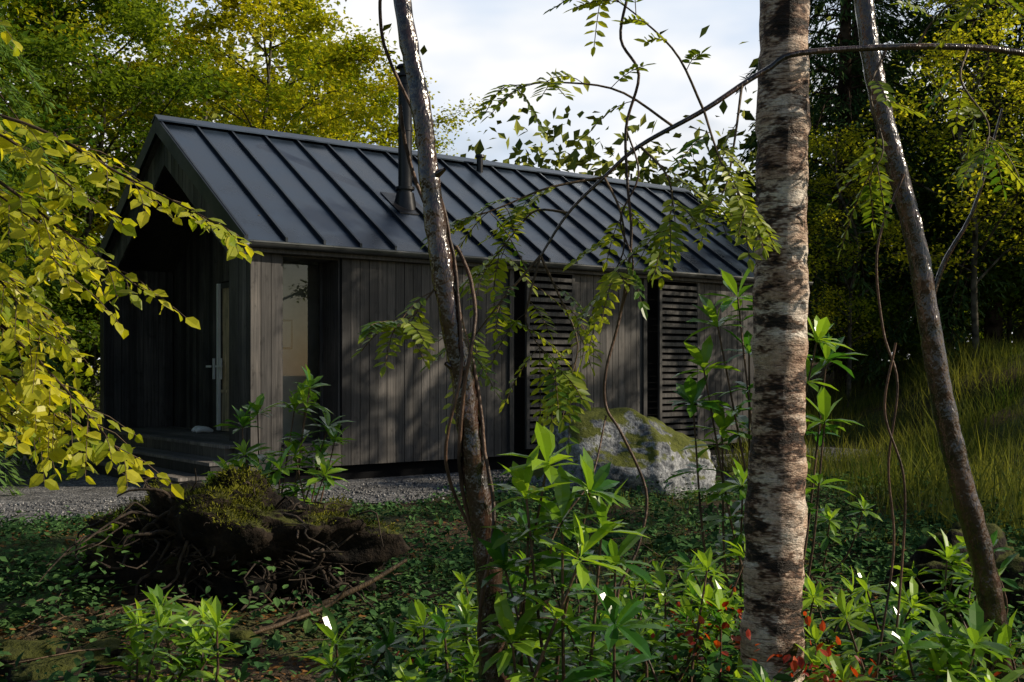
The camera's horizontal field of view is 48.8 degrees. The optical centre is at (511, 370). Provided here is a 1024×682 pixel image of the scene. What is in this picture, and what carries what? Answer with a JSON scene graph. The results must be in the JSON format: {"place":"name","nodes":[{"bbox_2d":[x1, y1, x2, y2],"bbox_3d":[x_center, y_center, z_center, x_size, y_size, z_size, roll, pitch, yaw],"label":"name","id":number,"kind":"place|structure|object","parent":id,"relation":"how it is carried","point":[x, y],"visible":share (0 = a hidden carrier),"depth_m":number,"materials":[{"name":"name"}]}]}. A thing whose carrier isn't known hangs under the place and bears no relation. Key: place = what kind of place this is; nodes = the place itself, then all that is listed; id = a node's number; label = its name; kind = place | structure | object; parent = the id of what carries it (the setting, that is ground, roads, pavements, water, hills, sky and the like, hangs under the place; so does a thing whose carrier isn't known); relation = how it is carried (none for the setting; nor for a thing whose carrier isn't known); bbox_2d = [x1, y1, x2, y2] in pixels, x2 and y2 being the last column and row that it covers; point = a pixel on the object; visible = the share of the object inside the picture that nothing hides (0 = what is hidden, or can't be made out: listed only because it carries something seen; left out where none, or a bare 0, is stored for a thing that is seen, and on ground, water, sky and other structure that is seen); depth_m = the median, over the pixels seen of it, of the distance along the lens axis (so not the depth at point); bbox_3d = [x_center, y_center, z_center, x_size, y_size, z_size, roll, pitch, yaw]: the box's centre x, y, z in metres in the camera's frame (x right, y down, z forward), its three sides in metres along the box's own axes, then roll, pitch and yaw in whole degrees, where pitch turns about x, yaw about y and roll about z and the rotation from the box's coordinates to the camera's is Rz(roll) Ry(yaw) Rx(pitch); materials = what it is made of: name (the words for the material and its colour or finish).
{"place":"outdoors","nodes":[
{"label":"outdoors","id":0,"kind":"place"},
{"bbox_2d":[0,447,878,526],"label":"gravel path","id":1,"kind":"structure","parent":0,"point":[104,487],"depth_m":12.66,"materials":[{"name":"grey gravel"}]},
{"bbox_2d":[0,353,1023,681],"bbox_3d":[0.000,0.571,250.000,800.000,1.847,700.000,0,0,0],"label":"ground","id":2,"kind":"structure","parent":0,"point":[250,623],"depth_m":8.11,"materials":[{"name":"brown soil"}]},
{"bbox_2d":[0,606,42,633],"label":"fern","id":3,"kind":"object","parent":2,"relation":"on","point":[21,614],"visible":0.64,"depth_m":5.74,"materials":[{"name":"green plant"}]},
{"bbox_2d":[0,574,60,597],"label":"fern","id":4,"kind":"object","parent":2,"relation":"on","point":[8,589],"visible":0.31,"depth_m":6.64,"materials":[{"name":"green plant"}]},
{"bbox_2d":[0,637,70,674],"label":"moss hummock","id":5,"kind":"object","parent":2,"relation":"on","point":[31,649],"visible":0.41,"depth_m":5.13,"materials":[{"name":"green plant"}]},
{"bbox_2d":[5,551,83,575],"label":"fern","id":6,"kind":"object","parent":2,"relation":"on","point":[36,555],"visible":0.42,"depth_m":7.55,"materials":[{"name":"green plant"}]},
{"bbox_2d":[5,654,89,681],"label":"moss hummock","id":7,"kind":"object","parent":2,"relation":"on","point":[66,661],"visible":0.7,"depth_m":4.84,"materials":[{"name":"green plant"}]},
{"bbox_2d":[0,263,99,430],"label":"understory shrub","id":8,"kind":"object","parent":2,"relation":"on","point":[62,310],"visible":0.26,"depth_m":22.98,"materials":[{"name":"green plant"}]},
{"bbox_2d":[0,3,102,495],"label":"cedar tree","id":9,"kind":"object","parent":2,"relation":"on","point":[20,112],"visible":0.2,"depth_m":14.27,"materials":[{"name":"green plant"}]},
{"bbox_2d":[0,0,137,357],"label":"maple tree","id":10,"kind":"object","parent":2,"relation":"on","point":[30,44],"visible":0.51,"depth_m":20.24,"materials":[{"name":"green plant"}]},
{"bbox_2d":[70,637,131,670],"bbox_3d":[-1.843,1.307,5.090,0.333,0.181,0.268,0,0,0],"label":"moss hummock","id":11,"kind":"object","parent":2,"relation":"on","point":[113,644],"visible":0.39,"depth_m":5.04,"materials":[{"name":"green plant"}]},
{"bbox_2d":[70,512,139,594],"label":"rhododendron shrub","id":12,"kind":"object","parent":2,"relation":"on","point":[105,534],"visible":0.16,"depth_m":6.15,"materials":[{"name":"green plant"}]},
{"bbox_2d":[69,613,157,649],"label":"fern","id":13,"kind":"object","parent":2,"relation":"on","point":[115,621],"visible":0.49,"depth_m":5.43,"materials":[{"name":"green plant"}]},
{"bbox_2d":[0,0,261,404],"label":"beech tree","id":14,"kind":"object","parent":2,"relation":"on","point":[139,62],"visible":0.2,"depth_m":26.25,"materials":[{"name":"green plant"}]},
{"bbox_2d":[0,20,263,498],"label":"hazel tree","id":15,"kind":"object","parent":2,"relation":"on","point":[29,390],"visible":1,"depth_m":5.04,"materials":[{"name":"yellow plant"}]},
{"bbox_2d":[0,0,267,431],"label":"maple tree","id":16,"kind":"object","parent":2,"relation":"on","point":[136,17],"visible":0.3,"depth_m":24.16,"materials":[{"name":"green plant"}]},
{"bbox_2d":[112,596,227,681],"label":"rhododendron shrub","id":17,"kind":"object","parent":2,"relation":"on","point":[197,634],"visible":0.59,"depth_m":4.58,"materials":[{"name":"green plant"}]},
{"bbox_2d":[104,585,243,681],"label":"rhododendron shrub","id":18,"kind":"object","parent":2,"relation":"on","point":[220,630],"visible":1,"depth_m":4.41,"materials":[{"name":"green plant"}]},
{"bbox_2d":[36,464,410,619],"bbox_3d":[-1.625,1.061,6.312,2.119,1.096,1.362,0,0,0],"label":"fallen root plate","id":19,"kind":"object","parent":2,"relation":"on","point":[226,518],"visible":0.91,"depth_m":6.09,"materials":[{"name":"brown wood"}]},
{"bbox_2d":[210,629,268,657],"bbox_3d":[-1.312,1.306,5.295,0.331,0.193,0.256,0,0,0],"label":"moss hummock","id":20,"kind":"object","parent":2,"relation":"on","point":[241,634],"visible":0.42,"depth_m":5.24,"materials":[{"name":"green plant"}]},
{"bbox_2d":[79,0,433,168],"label":"beech tree","id":21,"kind":"object","parent":2,"relation":"on","point":[275,94],"visible":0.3,"depth_m":27.99,"materials":[{"name":"green plant"}]},
{"bbox_2d":[202,364,354,504],"bbox_3d":[-1.470,0.682,6.969,0.988,1.446,0.646,0,0,-24],"label":"rhododendron shrub","id":22,"kind":"object","parent":2,"relation":"on","point":[304,392],"visible":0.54,"depth_m":6.97,"materials":[{"name":"green plant"}]},
{"bbox_2d":[201,25,495,155],"bbox_3d":[-5.314,-4.498,34.101,9.212,12.460,9.727,0,0,-32],"label":"beech tree","id":23,"kind":"object","parent":2,"relation":"on","point":[388,132],"visible":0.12,"depth_m":33.57,"materials":[{"name":"green plant"}]},
{"bbox_2d":[299,606,478,681],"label":"rhododendron shrub","id":24,"kind":"object","parent":2,"relation":"on","point":[341,647],"visible":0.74,"depth_m":3.95,"materials":[{"name":"green plant"}]},
{"bbox_2d":[357,573,427,596],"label":"fern","id":25,"kind":"object","parent":2,"relation":"on","point":[392,582],"visible":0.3,"depth_m":6.83,"materials":[{"name":"green plant"}]},
{"bbox_2d":[364,600,450,630],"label":"fern","id":26,"kind":"object","parent":2,"relation":"on","point":[379,603],"visible":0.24,"depth_m":6.15,"materials":[{"name":"green plant"}]},
{"bbox_2d":[42,63,812,484],"bbox_3d":[-0.991,-1.410,17.765,10.770,5.520,5.726,0,0,-37],"label":"timber cabin","id":27,"kind":"object","parent":2,"relation":"on","point":[332,231],"visible":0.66,"depth_m":15.39,"materials":[{"name":"paint"}]},
{"bbox_2d":[206,282,228,431],"bbox_3d":[-4.027,-0.190,15.948,0.140,2.120,1.220,0,0,-37],"label":"porch door","id":28,"kind":"structure","parent":27,"relation":"in","point":[222,289],"depth_m":16.17,"materials":[{"name":"grey wood"}]},
{"bbox_2d":[416,547,473,571],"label":"fern","id":29,"kind":"object","parent":2,"relation":"on","point":[450,554],"visible":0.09,"depth_m":8.38,"materials":[{"name":"green plant"}]},
{"bbox_2d":[378,0,519,681],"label":"cherry tree","id":30,"kind":"object","parent":2,"relation":"on","point":[475,481],"visible":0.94,"depth_m":3.57,"materials":[{"name":"brown plant"}]},
{"bbox_2d":[392,597,508,679],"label":"rhododendron shrub","id":31,"kind":"object","parent":2,"relation":"on","point":[411,610],"visible":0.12,"depth_m":4.96,"materials":[{"name":"green plant"}]},
{"bbox_2d":[398,588,515,680],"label":"rhododendron shrub","id":32,"kind":"object","parent":2,"relation":"on","point":[462,608],"visible":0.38,"depth_m":4.37,"materials":[{"name":"green plant"}]},
{"bbox_2d":[409,608,546,681],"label":"rhododendron shrub","id":33,"kind":"object","parent":2,"relation":"on","point":[422,661],"visible":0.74,"depth_m":3.91,"materials":[{"name":"green plant"}]},
{"bbox_2d":[0,458,1023,681],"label":"undergrowth","id":34,"kind":"object","parent":2,"relation":"on","point":[16,526],"visible":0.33,"depth_m":6.55,"materials":[{"name":"green plant"}]},
{"bbox_2d":[0,0,1023,399],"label":"distant forest","id":35,"kind":"object","parent":2,"relation":"on","point":[570,160],"visible":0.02,"depth_m":44.05,"materials":[{"name":"green plant"}]},
{"bbox_2d":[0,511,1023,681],"bbox_3d":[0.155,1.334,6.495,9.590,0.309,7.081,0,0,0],"label":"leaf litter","id":36,"kind":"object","parent":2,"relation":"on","point":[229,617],"visible":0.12,"depth_m":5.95,"materials":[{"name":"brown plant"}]},
{"bbox_2d":[2,525,1023,681],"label":"fallen branches","id":37,"kind":"object","parent":2,"relation":"on","point":[296,615],"visible":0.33,"depth_m":5.61,"materials":[{"name":"brown wood"}]},
{"bbox_2d":[445,550,592,633],"bbox_3d":[0.043,1.182,5.879,0.771,0.514,0.412,0,0,0],"label":"rhododendron shrub","id":38,"kind":"object","parent":2,"relation":"on","point":[516,581],"visible":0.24,"depth_m":5.80,"materials":[{"name":"green plant"}]},
{"bbox_2d":[507,485,536,496],"bbox_3d":[0.123,1.346,12.194,0.375,0.203,0.309,0,0,0],"label":"stone","id":39,"kind":"object","parent":2,"relation":"on","point":[531,486],"visible":0.09,"depth_m":12.15,"materials":[{"name":"stone"}]},
{"bbox_2d":[537,580,602,599],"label":"fern","id":40,"kind":"object","parent":2,"relation":"on","point":[599,587],"visible":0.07,"depth_m":6.92,"materials":[{"name":"green plant"}]},
{"bbox_2d":[475,422,672,681],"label":"rhododendron shrub","id":41,"kind":"object","parent":2,"relation":"on","point":[525,612],"visible":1,"depth_m":3.38,"materials":[{"name":"green plant"}]},
{"bbox_2d":[509,610,684,681],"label":"rhododendron shrub","id":42,"kind":"object","parent":2,"relation":"on","point":[659,636],"visible":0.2,"depth_m":4.47,"materials":[{"name":"green plant"}]},
{"bbox_2d":[530,407,715,498],"bbox_3d":[1.240,1.149,12.858,1.771,1.464,1.804,0,0,39],"label":"boulder","id":43,"kind":"object","parent":2,"relation":"on","point":[656,445],"visible":0.43,"depth_m":12.40,"materials":[{"name":"stone"}]},
{"bbox_2d":[557,602,744,681],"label":"rhododendron shrub","id":44,"kind":"object","parent":2,"relation":"on","point":[738,672],"visible":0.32,"depth_m":4.15,"materials":[{"name":"green plant"}]},
{"bbox_2d":[602,571,701,670],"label":"rhododendron shrub","id":45,"kind":"object","parent":2,"relation":"on","point":[625,593],"visible":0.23,"depth_m":5.42,"materials":[{"name":"green plant"}]},
{"bbox_2d":[601,546,738,681],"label":"rhododendron shrub","id":46,"kind":"object","parent":2,"relation":"on","point":[705,558],"visible":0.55,"depth_m":4.51,"materials":[{"name":"green plant"}]},
{"bbox_2d":[638,536,714,554],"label":"fern","id":47,"kind":"object","parent":2,"relation":"on","point":[651,545],"visible":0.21,"depth_m":8.14,"materials":[{"name":"green plant"}]},
{"bbox_2d":[351,0,1023,454],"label":"rowan tree","id":48,"kind":"object","parent":2,"relation":"on","point":[567,390],"visible":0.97,"depth_m":3.77,"materials":[{"name":"green plant"}]},
{"bbox_2d":[550,1,647,681],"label":"hanging vine","id":49,"kind":"object","parent":48,"relation":"hanging from","point":[629,246],"visible":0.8,"depth_m":3.73,"materials":[{"name":"brown plant"}]},
{"bbox_2d":[636,540,744,681],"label":"rhododendron shrub","id":50,"kind":"object","parent":2,"relation":"on","point":[660,582],"visible":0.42,"depth_m":4.60,"materials":[{"name":"green plant"}]},
{"bbox_2d":[638,550,742,641],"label":"rhododendron shrub","id":51,"kind":"object","parent":2,"relation":"on","point":[682,557],"visible":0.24,"depth_m":5.94,"materials":[{"name":"green plant"}]},
{"bbox_2d":[395,584,1023,681],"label":"red bramble","id":52,"kind":"object","parent":2,"relation":"on","point":[799,662],"visible":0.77,"depth_m":3.85,"materials":[{"name":"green plant"}]},
{"bbox_2d":[401,468,1023,583],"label":"wild grass","id":53,"kind":"structure","parent":2,"relation":"on","point":[622,506],"depth_m":9.36,"materials":[{"name":"green plant"}]},
{"bbox_2d":[724,472,736,480],"bbox_3d":[2.689,1.304,13.602,0.302,0.170,0.241,0,0,0],"label":"stone","id":54,"kind":"object","parent":2,"relation":"on","point":[727,477],"visible":0.22,"depth_m":13.54,"materials":[{"name":"stone"}]},
{"bbox_2d":[663,264,863,644],"bbox_3d":[1.135,0.472,5.015,0.926,1.906,0.439,0,0,-7],"label":"rhododendron shrub","id":55,"kind":"object","parent":2,"relation":"on","point":[690,390],"visible":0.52,"depth_m":4.99,"materials":[{"name":"green plant"}]},
{"bbox_2d":[731,661,805,681],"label":"rhododendron shrub","id":56,"kind":"object","parent":2,"relation":"on","point":[760,673],"visible":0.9,"depth_m":3.70,"materials":[{"name":"green plant"}]},
{"bbox_2d":[740,0,810,681],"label":"birch tree","id":57,"kind":"object","parent":2,"relation":"on","point":[775,525],"visible":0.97,"depth_m":3.92,"materials":[{"name":"grey plant"}]},
{"bbox_2d":[804,494,881,580],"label":"rhododendron shrub","id":58,"kind":"object","parent":2,"relation":"on","point":[831,515],"visible":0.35,"depth_m":6.65,"materials":[{"name":"green plant"}]},
{"bbox_2d":[727,156,980,381],"bbox_3d":[8.094,-2.088,27.186,7.618,5.730,7.662,0,0,33],"label":"understory shrub","id":59,"kind":"object","parent":2,"relation":"on","point":[833,283],"visible":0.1,"depth_m":25.30,"materials":[{"name":"green plant"}]},
{"bbox_2d":[725,0,983,392],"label":"spruce tree","id":60,"kind":"object","parent":2,"relation":"on","point":[843,107],"visible":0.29,"depth_m":24.24,"materials":[{"name":"green plant"}]},
{"bbox_2d":[737,0,983,365],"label":"spruce tree","id":61,"kind":"object","parent":2,"relation":"on","point":[856,34],"visible":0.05,"depth_m":29.33,"materials":[{"name":"green plant"}]},
{"bbox_2d":[784,589,942,681],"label":"rhododendron shrub","id":62,"kind":"object","parent":2,"relation":"on","point":[900,638],"visible":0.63,"depth_m":3.88,"materials":[{"name":"green plant"}]},
{"bbox_2d":[752,121,981,406],"bbox_3d":[6.590,-2.066,22.546,3.917,6.171,3.939,0,0,-42],"label":"alder tree","id":63,"kind":"object","parent":2,"relation":"on","point":[858,246],"visible":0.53,"depth_m":22.47,"materials":[{"name":"green plant"}]},
{"bbox_2d":[811,279,922,383],"bbox_3d":[7.653,-0.742,24.226,3.284,2.456,3.265,0,0,-15],"label":"understory shrub","id":64,"kind":"object","parent":2,"relation":"on","point":[909,347],"visible":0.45,"depth_m":23.67,"materials":[{"name":"green plant"}]},
{"bbox_2d":[711,328,1023,544],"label":"tall grass","id":65,"kind":"structure","parent":2,"relation":"on","point":[929,441],"depth_m":15.07,"materials":[{"name":"green plant"}]},
{"bbox_2d":[802,574,933,681],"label":"rhododendron shrub","id":66,"kind":"object","parent":2,"relation":"on","point":[815,632],"visible":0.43,"depth_m":4.54,"materials":[{"name":"green plant"}]},
{"bbox_2d":[807,567,933,675],"bbox_3d":[1.641,1.171,5.209,0.593,0.575,0.568,0,0,27],"label":"rhododendron shrub","id":67,"kind":"object","parent":2,"relation":"on","point":[869,590],"visible":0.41,"depth_m":5.11,"materials":[{"name":"green plant"}]},
{"bbox_2d":[826,535,926,575],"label":"fern","id":68,"kind":"object","parent":2,"relation":"on","point":[898,552],"visible":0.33,"depth_m":7.64,"materials":[{"name":"green plant"}]},
{"bbox_2d":[818,641,959,681],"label":"rhododendron shrub","id":69,"kind":"object","parent":2,"relation":"on","point":[844,674],"visible":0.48,"depth_m":3.67,"materials":[{"name":"green plant"}]},
{"bbox_2d":[877,443,917,459],"bbox_3d":[5.920,1.318,17.189,0.758,0.432,0.610,0,0,0],"label":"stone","id":70,"kind":"object","parent":2,"relation":"on","point":[892,450],"visible":0.07,"depth_m":17.12,"materials":[{"name":"stone"}]},
{"bbox_2d":[882,527,945,543],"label":"fern","id":71,"kind":"object","parent":2,"relation":"on","point":[924,531],"visible":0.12,"depth_m":8.78,"materials":[{"name":"green plant"}]},
{"bbox_2d":[809,142,1021,349],"bbox_3d":[11.003,-2.940,30.398,8.706,6.549,8.757,0,0,-25],"label":"understory shrub","id":72,"kind":"object","parent":2,"relation":"on","point":[949,172],"visible":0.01,"depth_m":28.82,"materials":[{"name":"green plant"}]},
{"bbox_2d":[820,0,1023,358],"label":"alder tree","id":73,"kind":"object","parent":2,"relation":"on","point":[970,199],"visible":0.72,"depth_m":21.27,"materials":[{"name":"green plant"}]},
{"bbox_2d":[826,0,1023,383],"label":"spruce tree","id":74,"kind":"object","parent":2,"relation":"on","point":[992,325],"visible":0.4,"depth_m":24.06,"materials":[{"name":"green plant"}]},
{"bbox_2d":[854,0,1015,681],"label":"cherry tree","id":75,"kind":"object","parent":2,"relation":"on","point":[969,510],"visible":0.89,"depth_m":4.17,"materials":[{"name":"brown plant"}]},
{"bbox_2d":[863,162,1023,356],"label":"understory shrub","id":76,"kind":"object","parent":2,"relation":"on","point":[1005,274],"visible":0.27,"depth_m":24.03,"materials":[{"name":"green plant"}]},
{"bbox_2d":[863,0,1023,350],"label":"maple tree","id":77,"kind":"object","parent":2,"relation":"on","point":[1020,327],"visible":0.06,"depth_m":30.93,"materials":[{"name":"green plant"}]},
{"bbox_2d":[880,522,1023,629],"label":"mossy stump","id":78,"kind":"object","parent":2,"relation":"on","point":[930,561],"visible":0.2,"depth_m":5.88,"materials":[{"name":"green plant"}]},
{"bbox_2d":[890,529,1018,640],"bbox_3d":[2.220,1.061,5.638,0.404,0.629,0.646,0,0,-36],"label":"rhododendron shrub","id":79,"kind":"object","parent":2,"relation":"on","point":[954,555],"visible":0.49,"depth_m":5.61,"materials":[{"name":"green plant"}]},
{"bbox_2d":[886,601,1023,681],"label":"rhododendron shrub","id":80,"kind":"object","parent":2,"relation":"on","point":[978,629],"visible":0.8,"depth_m":3.73,"materials":[{"name":"green plant"}]},
{"bbox_2d":[902,644,1023,681],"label":"rhododendron shrub","id":81,"kind":"object","parent":2,"relation":"on","point":[938,664],"visible":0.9,"depth_m":3.63,"materials":[{"name":"green plant"}]},
{"bbox_2d":[911,512,1015,533],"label":"fern","id":82,"kind":"object","parent":2,"relation":"on","point":[931,520],"visible":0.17,"depth_m":9.54,"materials":[{"name":"green plant"}]},
{"bbox_2d":[937,567,1023,677],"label":"rhododendron shrub","id":83,"kind":"object","parent":2,"relation":"on","point":[951,597],"visible":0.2,"depth_m":4.61,"materials":[{"name":"green plant"}]},
{"bbox_2d":[939,610,1023,681],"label":"rhododendron shrub","id":84,"kind":"object","parent":2,"relation":"on","point":[1003,634],"visible":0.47,"depth_m":4.05,"materials":[{"name":"green plant"}]},
{"bbox_2d":[956,1,1023,353],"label":"spruce tree","id":85,"kind":"object","parent":2,"relation":"on","point":[1019,302],"visible":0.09,"depth_m":25.95,"materials":[{"name":"green plant"}]},
{"bbox_2d":[972,0,1023,14],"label":"ash tree","id":86,"kind":"object","parent":2,"relation":"on","point":[998,10],"visible":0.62,"depth_m":13.89,"materials":[{"name":"green plant"}]},
{"bbox_2d":[990,59,1022,82],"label":"alder tree","id":87,"kind":"object","parent":2,"relation":"on","point":[1011,68],"visible":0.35,"depth_m":22.67,"materials":[{"name":"green plant"}]},
{"bbox_2d":[0,0,1023,371],"label":"sky","id":88,"kind":"structure","parent":0,"point":[476,47],"materials":[{"name":"white"}]}
]}

